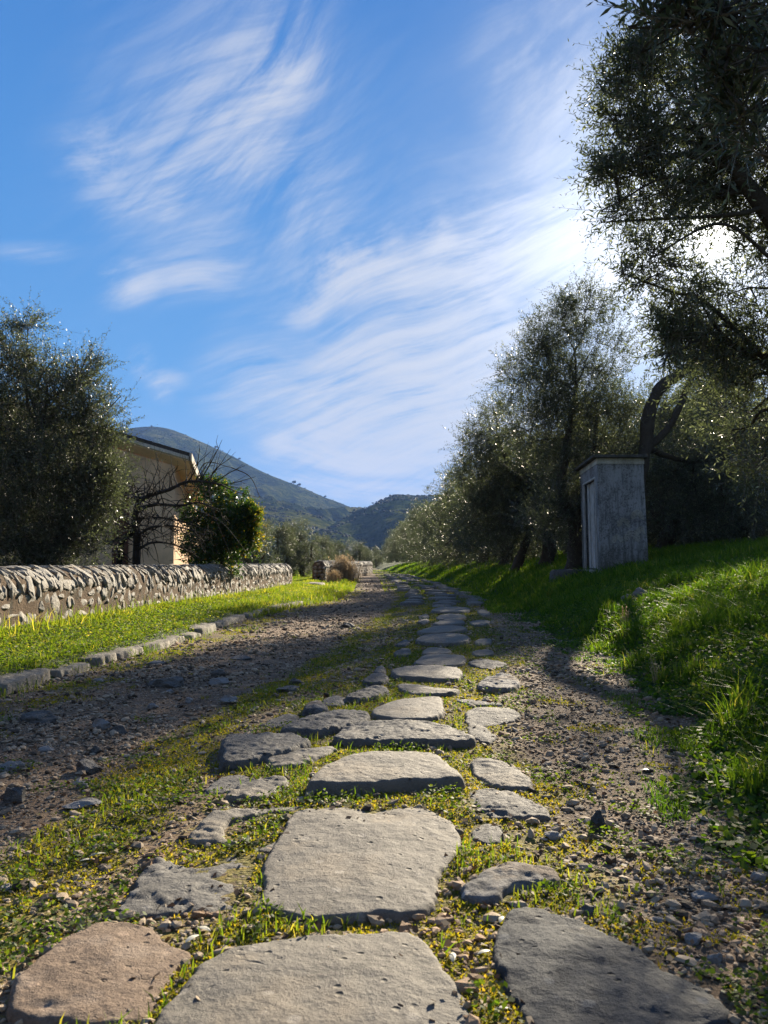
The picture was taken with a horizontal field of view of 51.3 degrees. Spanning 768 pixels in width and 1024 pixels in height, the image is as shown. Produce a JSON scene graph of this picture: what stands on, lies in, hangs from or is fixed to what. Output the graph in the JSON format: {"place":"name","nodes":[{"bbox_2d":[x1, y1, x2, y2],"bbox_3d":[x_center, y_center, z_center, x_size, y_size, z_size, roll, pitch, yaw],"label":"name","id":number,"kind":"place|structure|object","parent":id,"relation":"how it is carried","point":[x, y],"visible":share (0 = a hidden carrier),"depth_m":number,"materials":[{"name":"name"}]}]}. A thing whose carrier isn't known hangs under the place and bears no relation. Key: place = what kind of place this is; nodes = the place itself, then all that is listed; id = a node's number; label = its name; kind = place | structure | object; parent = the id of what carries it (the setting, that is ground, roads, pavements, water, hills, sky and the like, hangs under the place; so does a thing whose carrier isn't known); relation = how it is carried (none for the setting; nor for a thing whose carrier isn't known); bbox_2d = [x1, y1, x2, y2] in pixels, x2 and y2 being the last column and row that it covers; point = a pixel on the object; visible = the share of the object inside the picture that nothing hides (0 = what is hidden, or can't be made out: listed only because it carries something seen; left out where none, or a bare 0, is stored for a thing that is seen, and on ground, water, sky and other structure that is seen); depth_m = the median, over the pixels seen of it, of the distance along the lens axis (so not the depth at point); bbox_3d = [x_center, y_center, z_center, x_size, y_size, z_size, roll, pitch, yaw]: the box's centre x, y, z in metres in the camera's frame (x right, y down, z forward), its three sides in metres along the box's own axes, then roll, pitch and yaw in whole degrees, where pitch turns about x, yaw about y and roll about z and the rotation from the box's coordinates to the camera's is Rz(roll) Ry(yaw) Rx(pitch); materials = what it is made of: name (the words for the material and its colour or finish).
{"place":"outdoors","nodes":[
{"label":"outdoors","id":0,"kind":"place"},
{"bbox_2d":[124,427,362,522],"bbox_3d":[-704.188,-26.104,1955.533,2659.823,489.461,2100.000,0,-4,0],"label":"hills","id":1,"kind":"structure","parent":0,"point":[334,512],"depth_m":2069.18,"materials":[{"name":"plant"}]},
{"bbox_2d":[132,426,356,520],"bbox_3d":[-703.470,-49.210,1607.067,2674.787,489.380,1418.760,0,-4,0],"label":"scrub","id":2,"kind":"object","parent":1,"relation":"on","point":[249,470],"visible":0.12,"depth_m":2138.72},
{"bbox_2d":[200,505,358,561],"bbox_3d":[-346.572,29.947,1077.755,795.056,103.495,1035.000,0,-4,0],"label":"hills","id":3,"kind":"structure","parent":0,"point":[321,523],"depth_m":1117.27,"materials":[{"name":"plant"}]},
{"bbox_2d":[196,505,364,546],"bbox_3d":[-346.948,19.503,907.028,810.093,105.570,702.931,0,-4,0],"label":"scrub","id":4,"kind":"object","parent":3,"relation":"on","point":[265,516],"visible":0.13,"depth_m":980.73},
{"bbox_2d":[0,568,767,1023],"bbox_3d":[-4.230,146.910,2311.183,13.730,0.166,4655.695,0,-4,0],"label":"road","id":5,"kind":"structure","parent":0,"point":[236,878],"depth_m":3.19,"materials":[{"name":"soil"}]},
{"bbox_2d":[0,761,25,771],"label":"loose rock","id":6,"kind":"object","parent":5,"relation":"on","point":[14,764],"visible":0.77,"depth_m":3.52,"materials":[{"name":"stone"}]},
{"bbox_2d":[3,787,25,803],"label":"loose rock","id":7,"kind":"object","parent":5,"relation":"on","point":[17,794],"visible":0.81,"depth_m":3.10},
{"bbox_2d":[20,710,57,723],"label":"loose rock","id":8,"kind":"object","parent":5,"relation":"on","point":[43,716],"visible":0.78,"depth_m":4.53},
{"bbox_2d":[62,798,103,808],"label":"loose rock","id":9,"kind":"object","parent":5,"relation":"on","point":[83,802],"visible":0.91,"depth_m":3.02,"materials":[{"name":"stone"}]},
{"bbox_2d":[76,758,102,774],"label":"loose rock","id":10,"kind":"object","parent":5,"relation":"on","point":[88,766],"visible":0.79,"depth_m":3.57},
{"bbox_2d":[5,921,191,1023],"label":"paving stone","id":11,"kind":"object","parent":5,"relation":"on","point":[92,971],"visible":0.92,"depth_m":1.70,"materials":[{"name":"stone"}]},
{"bbox_2d":[0,599,299,698],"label":"grass","id":12,"kind":"structure","parent":5,"relation":"on","point":[144,650],"depth_m":6.80,"materials":[{"name":"plant"}]},
{"bbox_2d":[148,676,183,687],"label":"loose rock","id":13,"kind":"object","parent":5,"relation":"on","point":[175,682],"visible":0.77,"depth_m":5.88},
{"bbox_2d":[118,857,247,918],"bbox_3d":[-0.546,1.080,2.230,0.390,0.112,0.465,0,-4,0],"label":"paving stone","id":14,"kind":"object","parent":5,"relation":"on","point":[162,882],"visible":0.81,"depth_m":2.17,"materials":[{"name":"stone"}]},
{"bbox_2d":[204,775,254,793],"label":"paving stone","id":15,"kind":"object","parent":5,"relation":"on","point":[226,781],"visible":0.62,"depth_m":3.24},
{"bbox_2d":[187,806,300,844],"bbox_3d":[-0.501,1.105,2.753,0.306,0.119,0.495,-2,-4,25],"label":"paving stone","id":16,"kind":"object","parent":5,"relation":"on","point":[212,826],"visible":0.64,"depth_m":2.71,"materials":[{"name":"stone"}]},
{"bbox_2d":[225,775,288,802],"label":"paving stone","id":17,"kind":"object","parent":5,"relation":"on","point":[261,786],"visible":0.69,"depth_m":3.10,"materials":[{"name":"stone"}]},
{"bbox_2d":[218,732,311,770],"bbox_3d":[-0.576,1.155,3.764,0.480,0.152,0.622,0,-4,0],"label":"paving stone","id":18,"kind":"object","parent":5,"relation":"on","point":[238,751],"visible":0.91,"depth_m":3.71,"materials":[{"name":"stone"}]},
{"bbox_2d":[263,713,298,728],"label":"paving stone","id":19,"kind":"object","parent":5,"relation":"on","point":[276,721],"visible":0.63,"depth_m":4.49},
{"bbox_2d":[265,746,334,770],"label":"paving stone","id":20,"kind":"object","parent":5,"relation":"on","point":[294,758],"visible":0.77,"depth_m":3.60,"materials":[{"name":"stone"}]},
{"bbox_2d":[155,931,468,1023],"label":"paving stone","id":21,"kind":"object","parent":5,"relation":"on","point":[351,978],"visible":0.99,"depth_m":1.65,"materials":[{"name":"stone"}]},
{"bbox_2d":[302,700,328,716],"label":"paving stone","id":22,"kind":"object","parent":5,"relation":"on","point":[314,707],"visible":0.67,"depth_m":4.69,"materials":[{"name":"stone"}]},
{"bbox_2d":[280,709,370,738],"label":"paving stone","id":23,"kind":"object","parent":5,"relation":"on","point":[322,724],"visible":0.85,"depth_m":4.24,"materials":[{"name":"stone"}]},
{"bbox_2d":[322,695,345,706],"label":"paving stone","id":24,"kind":"object","parent":5,"relation":"on","point":[335,699],"visible":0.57,"depth_m":5.07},
{"bbox_2d":[261,807,461,925],"bbox_3d":[-0.054,1.070,2.418,0.645,0.118,0.938,0,-4,0],"label":"paving stone","id":25,"kind":"object","parent":5,"relation":"on","point":[334,864],"visible":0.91,"depth_m":2.30,"materials":[{"name":"stone"}]},
{"bbox_2d":[0,582,727,1023],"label":"grass","id":26,"kind":"structure","parent":5,"relation":"on","point":[296,926],"depth_m":2.70,"materials":[{"name":"plant"}]},
{"bbox_2d":[345,685,388,703],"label":"paving stone","id":27,"kind":"object","parent":5,"relation":"on","point":[374,691],"visible":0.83,"depth_m":5.19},
{"bbox_2d":[363,673,388,685],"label":"paving stone","id":28,"kind":"object","parent":5,"relation":"on","point":[377,679],"visible":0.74,"depth_m":5.87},
{"bbox_2d":[0,590,767,1023],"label":"moss","id":29,"kind":"object","parent":5,"relation":"on","point":[322,806],"visible":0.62,"depth_m":2.79,"materials":[{"name":"plant"}]},
{"bbox_2d":[0,606,767,1023],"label":"clover","id":30,"kind":"object","parent":5,"relation":"on","point":[22,922],"visible":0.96,"depth_m":2.57,"materials":[{"name":"green plant"}]},
{"bbox_2d":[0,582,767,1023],"bbox_3d":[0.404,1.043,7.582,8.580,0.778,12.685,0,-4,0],"label":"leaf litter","id":31,"kind":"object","parent":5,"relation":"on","point":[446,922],"visible":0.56,"depth_m":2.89,"materials":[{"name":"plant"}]},
{"bbox_2d":[305,751,465,795],"bbox_3d":[0.014,1.109,3.293,0.660,0.155,0.592,0,-4,0],"label":"paving stone","id":32,"kind":"object","parent":5,"relation":"on","point":[389,771],"visible":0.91,"depth_m":3.13,"materials":[{"name":"stone"}]},
{"bbox_2d":[332,719,476,748],"bbox_3d":[0.102,1.167,4.100,0.734,0.138,0.552,0,-4,0],"label":"paving stone","id":33,"kind":"object","parent":5,"relation":"on","point":[373,732],"visible":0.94,"depth_m":3.93,"materials":[{"name":"stone"}]},
{"bbox_2d":[371,696,445,721],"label":"paving stone","id":34,"kind":"object","parent":5,"relation":"on","point":[430,708],"visible":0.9,"depth_m":4.64,"materials":[{"name":"stone"}]},
{"bbox_2d":[391,665,462,682],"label":"paving stone","id":35,"kind":"object","parent":5,"relation":"on","point":[430,673],"visible":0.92,"depth_m":6.10,"materials":[{"name":"stone"}]},
{"bbox_2d":[397,683,460,696],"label":"paving stone","id":36,"kind":"object","parent":5,"relation":"on","point":[416,689],"visible":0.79,"depth_m":5.41,"materials":[{"name":"stone"}]},
{"bbox_2d":[421,647,451,655],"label":"paving stone","id":37,"kind":"object","parent":5,"relation":"on","point":[434,650],"visible":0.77,"depth_m":7.79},
{"bbox_2d":[413,654,466,667],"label":"paving stone","id":38,"kind":"object","parent":5,"relation":"on","point":[452,660],"visible":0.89,"depth_m":7.01,"materials":[{"name":"stone"}]},
{"bbox_2d":[417,625,467,635],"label":"paving stone","id":39,"kind":"object","parent":5,"relation":"on","point":[440,629],"visible":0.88,"depth_m":10.00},
{"bbox_2d":[415,633,470,646],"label":"paving stone","id":40,"kind":"object","parent":5,"relation":"on","point":[447,639],"visible":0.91,"depth_m":8.74,"materials":[{"name":"stone"}]},
{"bbox_2d":[433,619,464,625],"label":"paving stone","id":41,"kind":"object","parent":5,"relation":"on","point":[457,622],"visible":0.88,"depth_m":11.30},
{"bbox_2d":[430,606,470,613],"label":"paving stone","id":42,"kind":"object","parent":5,"relation":"on","point":[453,609],"visible":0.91,"depth_m":14.21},
{"bbox_2d":[455,699,503,706],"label":"paving stone","id":43,"kind":"object","parent":5,"relation":"on","point":[481,703],"visible":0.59,"depth_m":5.06,"materials":[{"name":"stone"}]},
{"bbox_2d":[467,723,496,744],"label":"paving stone","id":44,"kind":"object","parent":5,"relation":"on","point":[480,734],"visible":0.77,"depth_m":4.08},
{"bbox_2d":[471,824,503,844],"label":"paving stone","id":45,"kind":"object","parent":5,"relation":"on","point":[483,832],"visible":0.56,"depth_m":2.60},
{"bbox_2d":[468,659,506,668],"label":"paving stone","id":46,"kind":"object","parent":5,"relation":"on","point":[484,664],"visible":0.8,"depth_m":6.87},
{"bbox_2d":[464,707,520,726],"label":"paving stone","id":47,"kind":"object","parent":5,"relation":"on","point":[487,716],"visible":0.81,"depth_m":4.57,"materials":[{"name":"stone"}]},
{"bbox_2d":[477,672,520,693],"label":"paving stone","id":48,"kind":"object","parent":5,"relation":"on","point":[503,682],"visible":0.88,"depth_m":5.71,"materials":[{"name":"stone"}]},
{"bbox_2d":[469,758,532,791],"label":"paving stone","id":49,"kind":"object","parent":5,"relation":"on","point":[499,774],"visible":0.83,"depth_m":3.28,"materials":[{"name":"stone"}]},
{"bbox_2d":[460,862,559,904],"bbox_3d":[0.337,1.067,2.224,0.386,0.121,0.230,2,-4,-30],"label":"paving stone","id":50,"kind":"object","parent":5,"relation":"on","point":[496,884],"visible":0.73,"depth_m":2.20,"materials":[{"name":"stone"}]},
{"bbox_2d":[469,788,550,821],"bbox_3d":[0.454,1.112,2.946,0.315,0.116,0.420,0,-4,0],"label":"paving stone","id":51,"kind":"object","parent":5,"relation":"on","point":[513,804],"visible":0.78,"depth_m":2.88,"materials":[{"name":"stone"}]},
{"bbox_2d":[590,810,606,831],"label":"loose rock","id":52,"kind":"object","parent":5,"relation":"on","point":[597,818],"visible":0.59,"depth_m":2.68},
{"bbox_2d":[493,907,730,1023],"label":"paving stone","id":53,"kind":"object","parent":5,"relation":"on","point":[559,969],"visible":0.95,"depth_m":1.67,"materials":[{"name":"stone"}]},
{"bbox_2d":[684,932,701,945],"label":"loose rock","id":54,"kind":"object","parent":5,"relation":"on","point":[694,936],"visible":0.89,"depth_m":1.87,"materials":[{"name":"stone"}]},
{"bbox_2d":[691,889,718,901],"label":"loose rock","id":55,"kind":"object","parent":5,"relation":"on","point":[698,895],"visible":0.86,"depth_m":2.12,"materials":[{"name":"stone"}]},
{"bbox_2d":[0,561,767,849],"bbox_3d":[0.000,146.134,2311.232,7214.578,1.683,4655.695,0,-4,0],"label":"ground","id":56,"kind":"structure","parent":0,"point":[386,566],"depth_m":6.69,"materials":[{"name":"plant"}]},
{"bbox_2d":[0,668,49,694],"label":"kerb stone","id":57,"kind":"object","parent":56,"relation":"on","point":[9,681],"visible":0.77,"depth_m":5.70,"materials":[{"name":"stone"}]},
{"bbox_2d":[49,662,90,677],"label":"kerb stone","id":58,"kind":"object","parent":56,"relation":"on","point":[62,671],"visible":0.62,"depth_m":6.43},
{"bbox_2d":[0,286,165,566],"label":"olive tree","id":59,"kind":"object","parent":56,"relation":"on","point":[69,529],"visible":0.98,"depth_m":12.44,"materials":[{"name":"green plant"}]},
{"bbox_2d":[77,652,116,666],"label":"kerb stone","id":60,"kind":"object","parent":56,"relation":"on","point":[101,657],"visible":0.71,"depth_m":6.99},
{"bbox_2d":[0,397,208,566],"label":"house","id":61,"kind":"structure","parent":56,"relation":"on","point":[167,554],"depth_m":22.02,"materials":[{"name":"paint"}]},
{"bbox_2d":[105,646,143,658],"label":"kerb stone","id":62,"kind":"object","parent":56,"relation":"on","point":[126,652],"visible":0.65,"depth_m":7.59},
{"bbox_2d":[0,563,292,628],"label":"stone wall","id":63,"kind":"structure","parent":56,"relation":"on","point":[30,589],"depth_m":11.50,"materials":[{"name":"stone"}]},
{"bbox_2d":[131,635,184,650],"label":"kerb stone","id":64,"kind":"object","parent":56,"relation":"on","point":[168,641],"visible":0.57,"depth_m":8.58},
{"bbox_2d":[0,590,327,676],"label":"clover","id":65,"kind":"object","parent":56,"relation":"on","point":[109,629],"visible":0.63,"depth_m":8.56,"materials":[{"name":"green plant"}]},
{"bbox_2d":[0,575,348,666],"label":"grass","id":66,"kind":"structure","parent":56,"relation":"on","point":[302,580],"depth_m":10.57,"materials":[{"name":"plant"}]},
{"bbox_2d":[97,436,259,564],"bbox_3d":[-4.165,0.181,15.345,3.644,3.289,2.459,0,-4,0],"label":"bare tree","id":67,"kind":"object","parent":56,"relation":"on","point":[136,534],"visible":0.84,"depth_m":15.38,"materials":[{"name":"brown plant"}]},
{"bbox_2d":[189,623,215,634],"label":"kerb stone","id":68,"kind":"object","parent":56,"relation":"on","point":[201,628],"visible":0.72,"depth_m":10.10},
{"bbox_2d":[172,469,273,577],"bbox_3d":[-3.703,0.462,18.507,2.312,3.027,1.594,0,-4,0],"label":"citrus tree","id":69,"kind":"object","parent":56,"relation":"on","point":[244,520],"visible":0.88,"depth_m":18.27,"materials":[{"name":"green plant"}]},
{"bbox_2d":[209,614,244,627],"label":"kerb stone","id":70,"kind":"object","parent":56,"relation":"on","point":[227,620],"visible":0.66,"depth_m":11.74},
{"bbox_2d":[237,516,283,563],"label":"olive tree","id":71,"kind":"object","parent":56,"relation":"on","point":[246,560],"visible":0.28,"depth_m":35.85,"materials":[{"name":"green plant"}]},
{"bbox_2d":[250,516,311,575],"bbox_3d":[-5.197,1.924,39.133,3.226,3.533,3.370,-3,-5,43],"label":"olive tree","id":72,"kind":"object","parent":56,"relation":"on","point":[282,537],"visible":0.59,"depth_m":38.73,"materials":[{"name":"green plant"}]},
{"bbox_2d":[206,578,356,618],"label":"grass","id":73,"kind":"structure","parent":56,"relation":"on","point":[331,585],"depth_m":16.79,"materials":[{"name":"plant"}]},
{"bbox_2d":[280,517,334,576],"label":"olive tree","id":74,"kind":"object","parent":56,"relation":"on","point":[306,545],"visible":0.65,"depth_m":40.83,"materials":[{"name":"green plant"}]},
{"bbox_2d":[307,533,338,572],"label":"olive tree","id":75,"kind":"object","parent":56,"relation":"on","point":[331,550],"visible":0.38,"depth_m":51.79,"materials":[{"name":"green plant"}]},
{"bbox_2d":[327,539,356,560],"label":"olive tree","id":76,"kind":"object","parent":56,"relation":"on","point":[342,546],"visible":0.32,"depth_m":65.58,"materials":[{"name":"green plant"}]},
{"bbox_2d":[312,560,372,580],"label":"stone wall","id":77,"kind":"structure","parent":56,"relation":"on","point":[320,568],"depth_m":34.47,"materials":[{"name":"stone"}]},
{"bbox_2d":[328,554,362,582],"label":"dry reeds","id":78,"kind":"object","parent":56,"relation":"on","point":[343,565],"visible":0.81,"depth_m":35.66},
{"bbox_2d":[345,538,372,560],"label":"olive tree","id":79,"kind":"object","parent":56,"relation":"on","point":[359,552],"visible":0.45,"depth_m":63.83,"materials":[{"name":"green plant"}]},
{"bbox_2d":[385,518,410,561],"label":"olive tree","id":80,"kind":"object","parent":56,"relation":"on","point":[392,550],"visible":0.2,"depth_m":115.79,"materials":[{"name":"green plant"}]},
{"bbox_2d":[389,510,419,563],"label":"olive tree","id":81,"kind":"object","parent":56,"relation":"on","point":[404,539],"visible":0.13,"depth_m":88.19,"materials":[{"name":"green plant"}]},
{"bbox_2d":[400,497,443,562],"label":"olive tree","id":82,"kind":"object","parent":56,"relation":"on","point":[411,529],"visible":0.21,"depth_m":76.90,"materials":[{"name":"green plant"}]},
{"bbox_2d":[404,499,448,564],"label":"olive tree","id":83,"kind":"object","parent":56,"relation":"on","point":[417,545],"visible":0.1,"depth_m":67.66,"materials":[{"name":"green plant"}]},
{"bbox_2d":[404,486,462,568],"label":"olive tree","id":84,"kind":"object","parent":56,"relation":"on","point":[424,528],"visible":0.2,"depth_m":57.59,"materials":[{"name":"green plant"}]},
{"bbox_2d":[417,461,472,566],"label":"olive tree","id":85,"kind":"object","parent":56,"relation":"on","point":[437,513],"visible":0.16,"depth_m":49.87,"materials":[{"name":"green plant"}]},
{"bbox_2d":[416,460,500,570],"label":"olive tree","id":86,"kind":"object","parent":56,"relation":"on","point":[438,554],"visible":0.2,"depth_m":41.64,"materials":[{"name":"green plant"}]},
{"bbox_2d":[441,427,556,570],"bbox_3d":[5.150,-0.387,33.782,5.749,7.000,6.165,0,-4,0],"label":"olive tree","id":87,"kind":"object","parent":56,"relation":"on","point":[511,554],"visible":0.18,"depth_m":33.58,"materials":[{"name":"green plant"}]},
{"bbox_2d":[437,389,579,571],"bbox_3d":[4.238,-1.067,25.678,5.301,6.049,3.540,0,-4,0],"label":"olive tree","id":88,"kind":"object","parent":56,"relation":"on","point":[504,481],"visible":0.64,"depth_m":25.24,"materials":[{"name":"green plant"}]},
{"bbox_2d":[514,415,596,559],"bbox_3d":[7.507,-0.821,33.974,6.446,7.094,6.010,0,-4,5],"label":"olive tree","id":89,"kind":"object","parent":56,"relation":"on","point":[536,553],"visible":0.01,"depth_m":33.60,"materials":[{"name":"green plant"}]},
{"bbox_2d":[549,569,583,580],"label":"masonry block","id":90,"kind":"structure","parent":56,"relation":"on","point":[558,572],"depth_m":16.98,"materials":[{"name":"stone"}]},
{"bbox_2d":[466,262,675,568],"bbox_3d":[4.341,-2.145,19.226,4.825,7.699,3.319,0,-4,0],"label":"olive tree","id":91,"kind":"object","parent":56,"relation":"on","point":[552,381],"visible":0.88,"depth_m":18.89,"materials":[{"name":"green plant"}]},
{"bbox_2d":[381,536,767,613],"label":"grass","id":92,"kind":"structure","parent":56,"relation":"on","point":[498,578],"depth_m":19.25,"materials":[{"name":"plant"}]},
{"bbox_2d":[574,455,647,573],"bbox_3d":[4.832,0.317,17.082,1.126,2.784,2.534,0,-4,5],"label":"concrete cabin","id":93,"kind":"object","parent":56,"relation":"on","point":[613,517],"visible":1,"depth_m":16.07,"materials":[{"name":"grey paint"}]},
{"bbox_2d":[587,482,596,567],"bbox_3d":[4.481,0.279,17.013,0.058,1.833,1.350,0,-4,5],"label":"door","id":94,"kind":"structure","parent":93,"relation":"in","point":[590,487],"depth_m":17.30,"materials":[{"name":"grey paint"}]},
{"bbox_2d":[556,374,699,553],"bbox_3d":[8.502,-1.566,29.076,6.529,7.954,5.977,2,-4,-28],"label":"olive tree","id":95,"kind":"object","parent":56,"relation":"on","point":[648,539],"visible":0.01,"depth_m":28.48,"materials":[{"name":"green plant"}]},
{"bbox_2d":[500,538,767,916],"bbox_3d":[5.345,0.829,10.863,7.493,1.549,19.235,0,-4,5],"label":"grass","id":96,"kind":"structure","parent":56,"relation":"on","point":[712,615],"depth_m":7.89,"materials":[{"name":"plant"}]},
{"bbox_2d":[559,0,767,539],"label":"olive tree","id":97,"kind":"object","parent":56,"relation":"on","point":[722,353],"visible":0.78,"depth_m":7.00,"materials":[{"name":"green plant"}]},
{"bbox_2d":[564,372,767,548],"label":"olive tree","id":98,"kind":"object","parent":56,"relation":"on","point":[668,537],"visible":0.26,"depth_m":23.23,"materials":[{"name":"green plant"}]},
{"bbox_2d":[586,0,767,211],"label":"olive tree","id":99,"kind":"object","parent":56,"relation":"on","point":[676,14],"visible":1,"depth_m":2.62,"materials":[{"name":"green plant"}]},
{"bbox_2d":[617,378,767,546],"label":"olive tree","id":100,"kind":"object","parent":56,"relation":"on","point":[692,486],"visible":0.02,"depth_m":27.49,"materials":[{"name":"green plant"}]},
{"bbox_2d":[638,301,767,548],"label":"olive tree","id":101,"kind":"object","parent":56,"relation":"on","point":[648,442],"visible":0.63,"depth_m":18.78,"materials":[{"name":"green plant"}]},
{"bbox_2d":[678,381,767,540],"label":"olive tree","id":102,"kind":"object","parent":56,"relation":"on","point":[745,525],"visible":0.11,"depth_m":24.18,"materials":[{"name":"green plant"}]},
{"bbox_2d":[0,0,767,507],"label":"sky","id":103,"kind":"structure","parent":0,"point":[307,230],"materials":[{"name":"blue"}]},
{"bbox_2d":[372,568,473,592],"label":"grass","id":104,"kind":"structure","parent":0,"point":[391,587],"depth_m":36.05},
{"bbox_2d":[326,495,655,548],"bbox_3d":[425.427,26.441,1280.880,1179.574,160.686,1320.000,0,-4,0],"label":"hills","id":105,"kind":"structure","parent":0,"point":[367,530],"depth_m":1052.64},
{"bbox_2d":[327,494,441,528],"bbox_3d":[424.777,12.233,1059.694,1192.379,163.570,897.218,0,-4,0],"label":"scrub","id":106,"kind":"object","parent":105,"relation":"on","point":[380,501],"visible":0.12,"depth_m":1230.26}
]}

